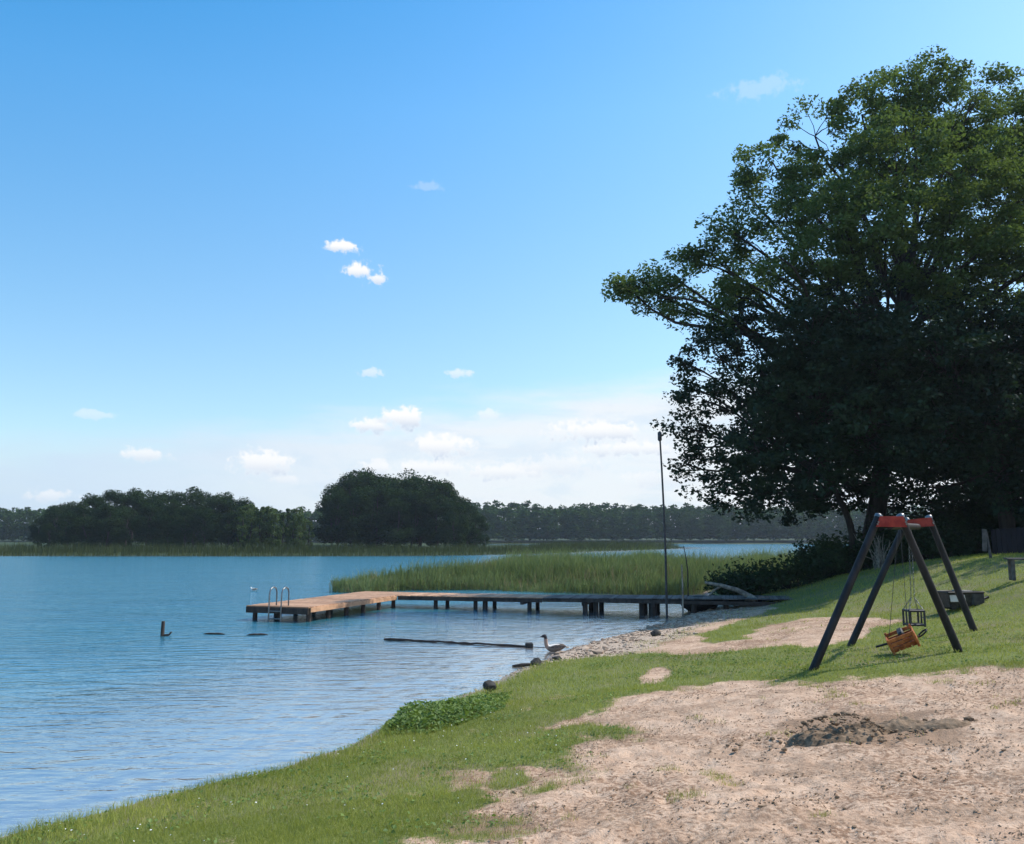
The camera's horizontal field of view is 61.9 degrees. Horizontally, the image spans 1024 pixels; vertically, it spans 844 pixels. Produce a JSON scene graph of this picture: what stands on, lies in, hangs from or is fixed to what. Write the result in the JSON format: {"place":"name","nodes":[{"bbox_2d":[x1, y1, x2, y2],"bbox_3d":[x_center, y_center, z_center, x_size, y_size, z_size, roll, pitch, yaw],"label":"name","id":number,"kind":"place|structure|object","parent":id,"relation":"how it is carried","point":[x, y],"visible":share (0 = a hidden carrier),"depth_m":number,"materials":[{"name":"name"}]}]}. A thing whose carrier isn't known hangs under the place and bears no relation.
{"place":"outdoors","nodes":[
{"label":"outdoors","id":0,"kind":"place"},
{"bbox_2d":[0,544,814,836],"bbox_3d":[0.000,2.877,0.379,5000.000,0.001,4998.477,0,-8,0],"label":"water","id":1,"kind":"structure","parent":0,"point":[108,692],"depth_m":19.74,"materials":[{"name":"liquid"}]},
{"bbox_2d":[160,621,171,635],"bbox_3d":[-9.889,6.609,24.335,0.341,1.821,0.108,0,-8,0],"label":"mooring stake","id":2,"kind":"object","parent":1,"relation":"in","point":[162,628],"visible":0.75,"depth_m":24.39,"materials":[{"name":"brown wood"}]},
{"bbox_2d":[384,638,541,647],"bbox_3d":[-1.325,5.825,22.591,4.756,0.131,0.318,-3,-8,20],"label":"floating boom","id":3,"kind":"object","parent":1,"relation":"on","point":[528,645],"visible":0.98,"depth_m":22.58,"materials":[{"name":"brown wood"}]},
{"bbox_2d":[540,634,565,651],"bbox_3d":[1.005,5.473,21.144,0.647,0.423,0.220,2,-8,-12],"label":"goose","id":4,"kind":"object","parent":1,"relation":"on","point":[554,647],"visible":1,"depth_m":21.07,"materials":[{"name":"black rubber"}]},
{"bbox_2d":[683,546,688,595],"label":"dead branch","id":5,"kind":"object","parent":1,"relation":"in","point":[687,575],"visible":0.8,"depth_m":32.97,"materials":[{"name":"wood"}]},
{"bbox_2d":[0,537,1023,843],"bbox_3d":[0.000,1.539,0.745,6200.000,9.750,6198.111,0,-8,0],"label":"ground","id":6,"kind":"structure","parent":0,"point":[868,759],"depth_m":8.56,"materials":[{"name":"sand"}]},
{"bbox_2d":[28,517,45,545],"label":"broadleaf tree","id":7,"kind":"object","parent":6,"relation":"on","point":[33,530],"visible":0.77,"depth_m":167.73,"materials":[{"name":"green plant"}]},
{"bbox_2d":[39,523,58,546],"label":"broadleaf tree","id":8,"kind":"object","parent":6,"relation":"on","point":[47,528],"visible":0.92,"depth_m":155.97,"materials":[{"name":"green plant"}]},
{"bbox_2d":[41,505,69,545],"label":"broadleaf tree","id":9,"kind":"object","parent":6,"relation":"on","point":[52,513],"visible":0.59,"depth_m":166.94,"materials":[{"name":"green plant"}]},
{"bbox_2d":[56,501,76,544],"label":"broadleaf tree","id":10,"kind":"object","parent":6,"relation":"on","point":[62,507],"visible":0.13,"depth_m":182.62,"materials":[{"name":"green plant"}]},
{"bbox_2d":[54,510,80,545],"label":"broadleaf tree","id":11,"kind":"object","parent":6,"relation":"on","point":[70,515],"visible":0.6,"depth_m":155.62,"materials":[{"name":"green plant"}]},
{"bbox_2d":[60,501,90,543],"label":"broadleaf tree","id":12,"kind":"object","parent":6,"relation":"on","point":[70,508],"visible":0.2,"depth_m":164.95,"materials":[{"name":"green plant"}]},
{"bbox_2d":[65,502,105,549],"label":"broadleaf tree","id":13,"kind":"object","parent":6,"relation":"on","point":[80,520],"visible":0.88,"depth_m":153.77,"materials":[{"name":"green plant"}]},
{"bbox_2d":[70,495,107,546],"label":"broadleaf tree","id":14,"kind":"object","parent":6,"relation":"on","point":[91,499],"visible":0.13,"depth_m":166.75,"materials":[{"name":"green plant"}]},
{"bbox_2d":[81,492,101,539],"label":"broadleaf tree","id":15,"kind":"object","parent":6,"relation":"on","point":[85,498],"visible":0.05,"depth_m":178.88,"materials":[{"name":"green plant"}]},
{"bbox_2d":[93,503,124,548],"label":"broadleaf tree","id":16,"kind":"object","parent":6,"relation":"on","point":[114,530],"visible":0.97,"depth_m":154.77,"materials":[{"name":"green plant"}]},
{"bbox_2d":[92,490,130,547],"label":"broadleaf tree","id":17,"kind":"object","parent":6,"relation":"on","point":[117,498],"visible":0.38,"depth_m":163.88,"materials":[{"name":"green plant"}]},
{"bbox_2d":[99,489,130,544],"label":"broadleaf tree","id":18,"kind":"object","parent":6,"relation":"on","point":[105,495],"visible":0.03,"depth_m":179.84,"materials":[{"name":"green plant"}]},
{"bbox_2d":[109,491,152,546],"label":"broadleaf tree","id":19,"kind":"object","parent":6,"relation":"on","point":[131,501],"visible":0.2,"depth_m":167.59,"materials":[{"name":"green plant"}]},
{"bbox_2d":[124,487,146,534],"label":"broadleaf tree","id":20,"kind":"object","parent":6,"relation":"on","point":[133,490],"visible":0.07,"depth_m":183.35,"materials":[{"name":"green plant"}]},
{"bbox_2d":[130,502,160,545],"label":"broadleaf tree","id":21,"kind":"object","parent":6,"relation":"on","point":[139,530],"visible":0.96,"depth_m":156.00,"materials":[{"name":"green plant"}]},
{"bbox_2d":[126,490,168,545],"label":"broadleaf tree","id":22,"kind":"object","parent":6,"relation":"on","point":[162,497],"visible":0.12,"depth_m":178.62,"materials":[{"name":"green plant"}]},
{"bbox_2d":[134,496,168,543],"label":"broadleaf tree","id":23,"kind":"object","parent":6,"relation":"on","point":[156,502],"visible":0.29,"depth_m":166.26,"materials":[{"name":"green plant"}]},
{"bbox_2d":[152,492,191,547],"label":"broadleaf tree","id":24,"kind":"object","parent":6,"relation":"on","point":[177,497],"visible":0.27,"depth_m":165.16,"materials":[{"name":"green plant"}]},
{"bbox_2d":[175,486,203,544],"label":"broadleaf tree","id":25,"kind":"object","parent":6,"relation":"on","point":[190,490],"visible":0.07,"depth_m":184.77,"materials":[{"name":"green plant"}]},
{"bbox_2d":[181,492,210,545],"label":"broadleaf tree","id":26,"kind":"object","parent":6,"relation":"on","point":[191,502],"visible":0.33,"depth_m":167.78,"materials":[{"name":"green plant"}]},
{"bbox_2d":[189,491,221,543],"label":"broadleaf tree","id":27,"kind":"object","parent":6,"relation":"on","point":[206,496],"visible":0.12,"depth_m":178.86,"materials":[{"name":"green plant"}]},
{"bbox_2d":[194,495,233,546],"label":"broadleaf tree","id":28,"kind":"object","parent":6,"relation":"on","point":[213,504],"visible":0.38,"depth_m":166.69,"materials":[{"name":"green plant"}]},
{"bbox_2d":[214,498,237,542],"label":"broadleaf tree","id":29,"kind":"object","parent":6,"relation":"on","point":[228,506],"visible":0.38,"depth_m":166.83,"materials":[{"name":"green plant"}]},
{"bbox_2d":[214,491,238,544],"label":"broadleaf tree","id":30,"kind":"object","parent":6,"relation":"on","point":[228,497],"visible":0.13,"depth_m":182.41,"materials":[{"name":"green plant"}]},
{"bbox_2d":[217,510,237,548],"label":"broadleaf tree","id":31,"kind":"object","parent":6,"relation":"on","point":[225,534],"visible":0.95,"depth_m":153.09,"materials":[{"name":"green plant"}]},
{"bbox_2d":[232,507,245,546],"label":"pale tree","id":32,"kind":"object","parent":6,"relation":"on","point":[238,513],"visible":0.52,"depth_m":153.21,"materials":[{"name":"green plant"}]},
{"bbox_2d":[234,510,247,546],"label":"pale tree","id":33,"kind":"object","parent":6,"relation":"on","point":[244,530],"visible":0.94,"depth_m":145.45,"materials":[{"name":"green plant"}]},
{"bbox_2d":[231,497,253,534],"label":"broadleaf tree","id":34,"kind":"object","parent":6,"relation":"on","point":[247,502],"visible":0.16,"depth_m":180.30,"materials":[{"name":"green plant"}]},
{"bbox_2d":[233,503,256,542],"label":"pale tree","id":35,"kind":"object","parent":6,"relation":"on","point":[248,507],"visible":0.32,"depth_m":155.31,"materials":[{"name":"green plant"}]},
{"bbox_2d":[239,510,261,546],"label":"pale tree","id":36,"kind":"object","parent":6,"relation":"on","point":[246,523],"visible":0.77,"depth_m":147.23,"materials":[{"name":"green plant"}]},
{"bbox_2d":[252,510,266,546],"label":"pale tree","id":37,"kind":"object","parent":6,"relation":"on","point":[260,513],"visible":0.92,"depth_m":147.77,"materials":[{"name":"green plant"}]},
{"bbox_2d":[258,506,274,545],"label":"pale tree","id":38,"kind":"object","parent":6,"relation":"on","point":[267,509],"visible":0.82,"depth_m":148.67,"materials":[{"name":"green plant"}]},
{"bbox_2d":[257,507,283,542],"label":"pale tree","id":39,"kind":"object","parent":6,"relation":"on","point":[265,521],"visible":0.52,"depth_m":149.70,"materials":[{"name":"green plant"}]},
{"bbox_2d":[262,511,284,546],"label":"pale tree","id":40,"kind":"object","parent":6,"relation":"on","point":[272,529],"visible":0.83,"depth_m":148.08,"materials":[{"name":"green plant"}]},
{"bbox_2d":[276,514,290,546],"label":"pale tree","id":41,"kind":"object","parent":6,"relation":"on","point":[281,522],"visible":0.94,"depth_m":144.98,"materials":[{"name":"green plant"}]},
{"bbox_2d":[283,508,292,548],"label":"pale tree","id":42,"kind":"object","parent":6,"relation":"on","point":[288,510],"visible":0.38,"depth_m":154.44,"materials":[{"name":"green plant"}]},
{"bbox_2d":[0,538,578,555],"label":"reeds","id":43,"kind":"object","parent":6,"relation":"on","point":[271,549],"visible":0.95,"depth_m":137.21,"materials":[{"name":"plant"}]},
{"bbox_2d":[286,514,297,546],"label":"pale tree","id":44,"kind":"object","parent":6,"relation":"on","point":[289,537],"visible":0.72,"depth_m":147.28,"materials":[{"name":"green plant"}]},
{"bbox_2d":[281,507,308,548],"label":"pale tree","id":45,"kind":"object","parent":6,"relation":"on","point":[294,510],"visible":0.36,"depth_m":153.96,"materials":[{"name":"green plant"}]},
{"bbox_2d":[289,513,308,546],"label":"pale tree","id":46,"kind":"object","parent":6,"relation":"on","point":[296,526],"visible":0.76,"depth_m":146.36,"materials":[{"name":"green plant"}]},
{"bbox_2d":[300,521,314,546],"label":"pale tree","id":47,"kind":"object","parent":6,"relation":"on","point":[311,527],"visible":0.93,"depth_m":144.24,"materials":[{"name":"green plant"}]},
{"bbox_2d":[311,486,349,545],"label":"broadleaf tree","id":48,"kind":"object","parent":6,"relation":"on","point":[319,531],"visible":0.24,"depth_m":166.43,"materials":[{"name":"green plant"}]},
{"bbox_2d":[319,483,345,543],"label":"broadleaf tree","id":49,"kind":"object","parent":6,"relation":"on","point":[332,486],"visible":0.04,"depth_m":174.92,"materials":[{"name":"green plant"}]},
{"bbox_2d":[316,490,355,544],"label":"broadleaf tree","id":50,"kind":"object","parent":6,"relation":"on","point":[337,514],"visible":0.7,"depth_m":160.89,"materials":[{"name":"green plant"}]},
{"bbox_2d":[333,472,370,544],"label":"broadleaf tree","id":51,"kind":"object","parent":6,"relation":"on","point":[349,483],"visible":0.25,"depth_m":169.67,"materials":[{"name":"green plant"}]},
{"bbox_2d":[332,487,374,545],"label":"broadleaf tree","id":52,"kind":"object","parent":6,"relation":"on","point":[350,531],"visible":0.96,"depth_m":156.78,"materials":[{"name":"green plant"}]},
{"bbox_2d":[347,467,380,544],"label":"broadleaf tree","id":53,"kind":"object","parent":6,"relation":"on","point":[354,472],"visible":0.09,"depth_m":179.03,"materials":[{"name":"green plant"}]},
{"bbox_2d":[348,472,390,541],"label":"broadleaf tree","id":54,"kind":"object","parent":6,"relation":"on","point":[362,475],"visible":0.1,"depth_m":167.54,"materials":[{"name":"green plant"}]},
{"bbox_2d":[355,478,402,547],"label":"broadleaf tree","id":55,"kind":"object","parent":6,"relation":"on","point":[372,491],"visible":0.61,"depth_m":159.97,"materials":[{"name":"green plant"}]},
{"bbox_2d":[368,474,411,546],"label":"broadleaf tree","id":56,"kind":"object","parent":6,"relation":"on","point":[392,484],"visible":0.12,"depth_m":166.61,"materials":[{"name":"green plant"}]},
{"bbox_2d":[376,487,415,547],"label":"broadleaf tree","id":57,"kind":"object","parent":6,"relation":"on","point":[393,505],"visible":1,"depth_m":158.24,"materials":[{"name":"green plant"}]},
{"bbox_2d":[384,468,419,544],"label":"broadleaf tree","id":58,"kind":"object","parent":6,"relation":"on","point":[404,472],"visible":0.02,"depth_m":180.74,"materials":[{"name":"green plant"}]},
{"bbox_2d":[393,478,427,547],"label":"broadleaf tree","id":59,"kind":"object","parent":6,"relation":"on","point":[408,483],"visible":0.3,"depth_m":165.34,"materials":[{"name":"green plant"}]},
{"bbox_2d":[397,486,435,546],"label":"broadleaf tree","id":60,"kind":"object","parent":6,"relation":"on","point":[418,500],"visible":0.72,"depth_m":160.42,"materials":[{"name":"green plant"}]},
{"bbox_2d":[403,475,435,546],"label":"broadleaf tree","id":61,"kind":"object","parent":6,"relation":"on","point":[427,478],"visible":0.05,"depth_m":178.53,"materials":[{"name":"green plant"}]},
{"bbox_2d":[412,477,459,534],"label":"broadleaf tree","id":62,"kind":"object","parent":6,"relation":"on","point":[436,487],"visible":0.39,"depth_m":164.25,"materials":[{"name":"green plant"}]},
{"bbox_2d":[418,495,456,548],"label":"broadleaf tree","id":63,"kind":"object","parent":6,"relation":"on","point":[434,539],"visible":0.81,"depth_m":160.10,"materials":[{"name":"green plant"}]},
{"bbox_2d":[380,691,511,734],"bbox_3d":[-0.860,4.423,13.130,1.726,0.395,3.318,-5,-9,32],"label":"weed patch","id":64,"kind":"object","parent":6,"relation":"on","point":[402,716],"visible":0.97,"depth_m":12.48,"materials":[{"name":"plant"}]},
{"bbox_2d":[439,478,466,547],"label":"broadleaf tree","id":65,"kind":"object","parent":6,"relation":"on","point":[446,481],"visible":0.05,"depth_m":175.86,"materials":[{"name":"green plant"}]},
{"bbox_2d":[435,497,471,547],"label":"broadleaf tree","id":66,"kind":"object","parent":6,"relation":"on","point":[449,518],"visible":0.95,"depth_m":159.24,"materials":[{"name":"green plant"}]},
{"bbox_2d":[433,492,476,544],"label":"broadleaf tree","id":67,"kind":"object","parent":6,"relation":"on","point":[463,502],"visible":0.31,"depth_m":164.96,"materials":[{"name":"green plant"}]},
{"bbox_2d":[0,499,937,540],"bbox_3d":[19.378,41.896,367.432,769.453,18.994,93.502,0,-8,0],"label":"forest","id":68,"kind":"object","parent":6,"relation":"on","point":[521,522],"visible":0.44,"depth_m":376.95,"materials":[{"name":"green plant"}]},
{"bbox_2d":[455,498,482,547],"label":"broadleaf tree","id":69,"kind":"object","parent":6,"relation":"on","point":[476,511],"visible":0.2,"depth_m":176.11,"materials":[{"name":"green plant"}]},
{"bbox_2d":[462,512,490,547],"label":"broadleaf tree","id":70,"kind":"object","parent":6,"relation":"on","point":[483,537],"visible":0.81,"depth_m":164.35,"materials":[{"name":"green plant"}]},
{"bbox_2d":[483,680,496,691],"bbox_3d":[-0.402,4.653,15.031,0.249,0.209,0.164,3,-8,-24],"label":"stone","id":71,"kind":"object","parent":6,"relation":"on","point":[488,685],"visible":0.92,"depth_m":14.97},
{"bbox_2d":[0,551,1023,843],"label":"grass","id":72,"kind":"structure","parent":6,"relation":"on","point":[250,829],"depth_m":9.59,"materials":[{"name":"plant"}]},
{"bbox_2d":[0,614,1023,843],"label":"clover","id":73,"kind":"object","parent":6,"relation":"on","point":[150,820],"visible":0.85,"depth_m":10.05,"materials":[{"name":"plant"}]},
{"bbox_2d":[246,586,792,621],"bbox_3d":[0.872,7.037,30.606,18.566,2.454,8.470,-2,-8,14],"label":"dock","id":74,"kind":"object","parent":6,"relation":"on","point":[307,607],"visible":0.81,"depth_m":32.29,"materials":[{"name":"brown wood"}]},
{"bbox_2d":[705,581,754,596],"bbox_3d":[8.228,6.381,32.209,1.849,0.715,0.216,-3,-8,18],"label":"driftwood log","id":75,"kind":"object","parent":74,"relation":"on","point":[737,590],"visible":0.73,"depth_m":32.18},
{"bbox_2d":[25,645,1023,843],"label":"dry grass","id":76,"kind":"structure","parent":6,"relation":"on","point":[556,750],"depth_m":9.56,"materials":[{"name":"plant"}]},
{"bbox_2d":[329,542,809,593],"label":"reeds","id":77,"kind":"object","parent":6,"relation":"on","point":[486,575],"visible":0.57,"depth_m":46.48,"materials":[{"name":"plant"}]},
{"bbox_2d":[526,539,683,550],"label":"distant reeds","id":78,"kind":"object","parent":6,"relation":"on","point":[601,545],"visible":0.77,"depth_m":193.03,"materials":[{"name":"plant"}]},
{"bbox_2d":[463,605,765,694],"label":"pebbles","id":79,"kind":"object","parent":6,"relation":"on","point":[584,648],"visible":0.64,"depth_m":23.13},
{"bbox_2d":[658,432,667,615],"bbox_3d":[5.477,3.707,30.983,0.228,6.756,0.147,0,-8,0],"label":"mast","id":80,"kind":"object","parent":6,"relation":"on","point":[664,525],"visible":0.84,"depth_m":30.95,"materials":[{"name":"metal"}]},
{"bbox_2d":[681,564,683,617],"bbox_3d":[5.810,5.817,29.083,0.076,1.895,0.059,0,-8,0],"label":"stake","id":81,"kind":"object","parent":6,"relation":"on","point":[682,592],"visible":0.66,"depth_m":29.05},
{"bbox_2d":[681,595,717,611],"bbox_3d":[7.131,6.941,32.565,1.412,0.693,0.808,0,-8,0],"label":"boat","id":82,"kind":"object","parent":6,"relation":"on","point":[701,608],"visible":0.39,"depth_m":32.27,"materials":[{"name":"black plastic"}]},
{"bbox_2d":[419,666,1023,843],"bbox_3d":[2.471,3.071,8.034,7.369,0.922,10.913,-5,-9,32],"label":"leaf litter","id":83,"kind":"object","parent":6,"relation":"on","point":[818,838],"visible":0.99,"depth_m":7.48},
{"bbox_2d":[698,556,785,597],"bbox_3d":[9.809,6.679,36.403,4.039,1.843,2.704,0,-8,0],"label":"bush","id":84,"kind":"object","parent":6,"relation":"on","point":[735,579],"visible":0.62,"depth_m":36.10,"materials":[{"name":"green plant"}]},
{"bbox_2d":[512,676,1022,827],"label":"soil crumbs","id":85,"kind":"object","parent":6,"relation":"on","point":[844,808],"visible":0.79,"depth_m":7.11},
{"bbox_2d":[742,546,840,588],"bbox_3d":[11.823,6.079,35.635,4.157,1.775,2.752,0,-8,0],"label":"bush","id":86,"kind":"object","parent":6,"relation":"on","point":[786,576],"visible":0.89,"depth_m":35.19,"materials":[{"name":"green plant"}]},
{"bbox_2d":[649,275,943,574],"bbox_3d":[13.096,0.489,35.693,10.630,12.380,14.070,-7,-10,42],"label":"alder tree","id":87,"kind":"object","parent":6,"relation":"on","point":[798,417],"visible":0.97,"depth_m":32.76,"materials":[{"name":"green plant"}]},
{"bbox_2d":[601,45,1023,567],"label":"ash tree","id":88,"kind":"object","parent":6,"relation":"on","point":[991,246],"visible":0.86,"depth_m":35.93,"materials":[{"name":"green plant"}]},
{"bbox_2d":[784,527,848,576],"bbox_3d":[13.993,5.866,37.962,3.747,2.357,3.767,-5,-9,32],"label":"bush","id":89,"kind":"object","parent":6,"relation":"on","point":[802,552],"visible":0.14,"depth_m":37.99,"materials":[{"name":"green plant"}]},
{"bbox_2d":[809,525,902,573],"bbox_3d":[14.023,5.178,34.721,4.045,2.027,2.795,0,-8,0],"label":"bush","id":90,"kind":"object","parent":6,"relation":"on","point":[838,557],"visible":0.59,"depth_m":34.47,"materials":[{"name":"green plant"}]},
{"bbox_2d":[714,711,1016,753],"bbox_3d":[3.655,3.162,8.687,3.310,0.425,1.035,0,-8,0],"label":"earth mound","id":91,"kind":"object","parent":6,"relation":"on","point":[866,730],"visible":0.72,"depth_m":8.59,"materials":[{"name":"soil"}]},
{"bbox_2d":[856,534,892,569],"bbox_3d":[13.981,4.966,32.710,1.528,1.410,0.644,0,-8,0],"label":"dead shrub","id":92,"kind":"object","parent":6,"relation":"on","point":[879,557],"visible":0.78,"depth_m":32.62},
{"bbox_2d":[837,505,938,566],"bbox_3d":[16.129,4.917,36.461,4.662,2.869,4.426,0,-8,0],"label":"bush","id":93,"kind":"object","parent":6,"relation":"on","point":[884,532],"visible":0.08,"depth_m":35.93,"materials":[{"name":"green plant"}]},
{"bbox_2d":[808,513,977,670],"bbox_3d":[6.462,2.880,14.465,2.191,2.679,4.667,-5,-9,33],"label":"swing set","id":94,"kind":"object","parent":6,"relation":"on","point":[903,524],"visible":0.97,"depth_m":13.77,"materials":[{"name":"brown wood"}]},
{"bbox_2d":[828,301,1023,530],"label":"maple tree","id":95,"kind":"object","parent":6,"relation":"on","point":[948,449],"depth_m":39.47,"materials":[{"name":"green plant"}]},
{"bbox_2d":[881,514,979,561],"bbox_3d":[16.116,4.467,32.660,4.140,1.936,2.647,0,-8,0],"label":"bush","id":96,"kind":"object","parent":6,"relation":"on","point":[926,544],"visible":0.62,"depth_m":32.47,"materials":[{"name":"green plant"}]},
{"bbox_2d":[848,285,1023,552],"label":"maple tree","id":97,"kind":"object","parent":6,"relation":"on","point":[985,385],"visible":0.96,"depth_m":31.50,"materials":[{"name":"green plant"}]},
{"bbox_2d":[915,493,998,556],"bbox_3d":[19.159,4.298,36.119,4.209,3.165,5.646,-7,-11,44],"label":"bush","id":98,"kind":"object","parent":6,"relation":"on","point":[973,525],"visible":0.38,"depth_m":34.84,"materials":[{"name":"green plant"}]},
{"bbox_2d":[937,589,988,609],"bbox_3d":[10.104,3.967,19.109,1.123,0.416,0.590,1,-8,-8],"label":"rowboat","id":99,"kind":"object","parent":6,"relation":"on","point":[949,599],"visible":0.78,"depth_m":18.87,"materials":[{"name":"metal"}]},
{"bbox_2d":[982,529,991,558],"bbox_3d":[14.344,3.789,25.764,0.340,1.110,0.109,0,-8,0],"label":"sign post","id":100,"kind":"object","parent":6,"relation":"on","point":[985,543],"visible":0.73,"depth_m":25.74,"materials":[{"name":"grey wood"}]},
{"bbox_2d":[977,495,1023,549],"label":"bush","id":101,"kind":"object","parent":6,"relation":"on","point":[1018,525],"visible":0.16,"depth_m":34.55,"materials":[{"name":"green plant"}]},
{"bbox_2d":[991,528,1023,554],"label":"fence","id":102,"kind":"object","parent":6,"relation":"on","point":[1009,545],"visible":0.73,"depth_m":28.60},
{"bbox_2d":[1003,558,1023,580],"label":"bench","id":103,"kind":"object","parent":6,"relation":"on","point":[1011,570],"visible":1,"depth_m":20.11,"materials":[{"name":"grey wood"}]},
{"bbox_2d":[0,0,1023,529],"label":"sky","id":104,"kind":"structure","parent":0,"point":[266,252],"materials":[{"name":"blue"}]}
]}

